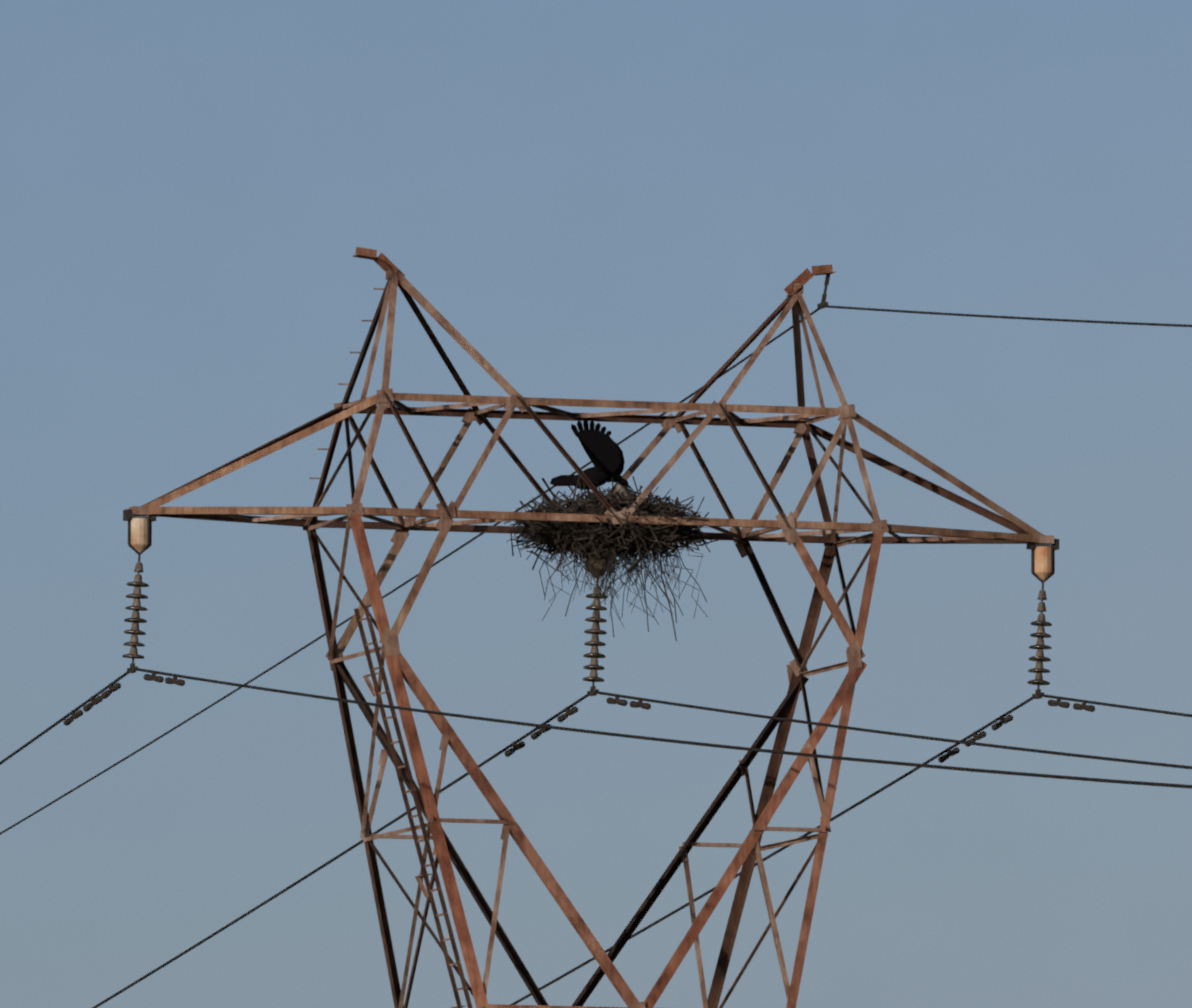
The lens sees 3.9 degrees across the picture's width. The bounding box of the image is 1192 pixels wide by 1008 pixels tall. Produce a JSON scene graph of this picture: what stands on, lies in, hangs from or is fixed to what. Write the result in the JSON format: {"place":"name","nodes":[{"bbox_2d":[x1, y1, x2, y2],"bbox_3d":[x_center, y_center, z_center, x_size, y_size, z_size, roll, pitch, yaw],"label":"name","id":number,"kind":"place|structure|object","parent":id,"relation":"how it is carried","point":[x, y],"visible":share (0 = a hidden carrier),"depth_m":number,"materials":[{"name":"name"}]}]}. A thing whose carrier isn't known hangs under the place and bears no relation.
{"place":"outdoors","nodes":[
{"label":"outdoors","id":0,"kind":"place"},
{"bbox_2d":[0,0,1191,1007],"label":"sky","id":1,"kind":"structure","parent":0,"point":[604,199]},
{"bbox_3d":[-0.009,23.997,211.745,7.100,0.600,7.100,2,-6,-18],"label":"tower footings","id":2,"kind":"object","parent":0,"visible":0},
{"bbox_2d":[129,247,1053,1007],"bbox_3d":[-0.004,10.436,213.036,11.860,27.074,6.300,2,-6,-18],"label":"transmission tower","id":3,"kind":"structure","parent":2,"relation":"on","point":[401,671],"depth_m":213.78,"materials":[{"name":"metal"}]},
{"bbox_2d":[122,509,155,672],"bbox_3d":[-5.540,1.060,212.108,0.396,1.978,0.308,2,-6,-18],"label":"insulator string","id":4,"kind":"object","parent":3,"relation":"hanging from","point":[139,535],"visible":1,"depth_m":212.05,"materials":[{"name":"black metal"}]},
{"bbox_2d":[0,668,1191,788],"bbox_3d":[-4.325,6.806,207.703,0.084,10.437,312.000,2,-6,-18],"label":"conductor","id":5,"kind":"object","parent":4,"relation":"hanging from","point":[113,686],"visible":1,"depth_m":197.86,"materials":[{"name":"black metal"}]},
{"bbox_2d":[582,547,608,695],"bbox_3d":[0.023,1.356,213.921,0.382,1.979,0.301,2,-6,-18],"label":"insulator string","id":6,"kind":"object","parent":3,"relation":"hanging from","point":[594,654],"visible":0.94,"depth_m":213.86,"materials":[{"name":"black metal"}]},
{"bbox_2d":[92,691,1191,1007],"bbox_3d":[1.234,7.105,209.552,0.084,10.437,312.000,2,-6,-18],"label":"conductor","id":7,"kind":"object","parent":6,"relation":"attached to","point":[572,709],"visible":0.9,"depth_m":212.90,"materials":[{"name":"black metal"}]},
{"bbox_2d":[0,274,1191,834],"bbox_3d":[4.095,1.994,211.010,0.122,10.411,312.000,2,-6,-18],"label":"earth wire","id":8,"kind":"object","parent":3,"relation":"attached to","point":[824,302],"visible":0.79,"depth_m":220.27,"materials":[{"name":"black metal"}]},
{"bbox_2d":[504,476,718,640],"bbox_3d":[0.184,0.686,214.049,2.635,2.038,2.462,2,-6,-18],"label":"stick nest","id":9,"kind":"object","parent":3,"relation":"attached to","point":[632,539],"visible":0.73,"depth_m":213.67,"materials":[{"name":"brown wood"}]},
{"bbox_2d":[550,420,632,489],"bbox_3d":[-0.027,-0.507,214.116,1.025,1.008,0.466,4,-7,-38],"label":"bird","id":10,"kind":"object","parent":9,"relation":"on","point":[603,451],"visible":0.85,"depth_m":214.01},
{"bbox_2d":[614,484,636,498],"bbox_3d":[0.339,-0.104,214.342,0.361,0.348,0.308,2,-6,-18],"label":"chick","id":11,"kind":"object","parent":9,"relation":"on","point":[630,491],"visible":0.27,"depth_m":214.26},
{"bbox_2d":[1027,539,1058,698],"bbox_3d":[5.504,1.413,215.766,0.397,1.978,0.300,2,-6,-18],"label":"insulator string","id":12,"kind":"object","parent":3,"relation":"hanging from","point":[1042,564],"visible":1,"depth_m":215.74,"materials":[{"name":"black metal"}]},
{"bbox_2d":[510,694,1191,1004],"bbox_3d":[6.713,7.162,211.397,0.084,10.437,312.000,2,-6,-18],"label":"conductor","id":13,"kind":"object","parent":12,"relation":"hanging from","point":[999,724],"visible":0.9,"depth_m":218.38,"materials":[{"name":"black metal"}]}
]}

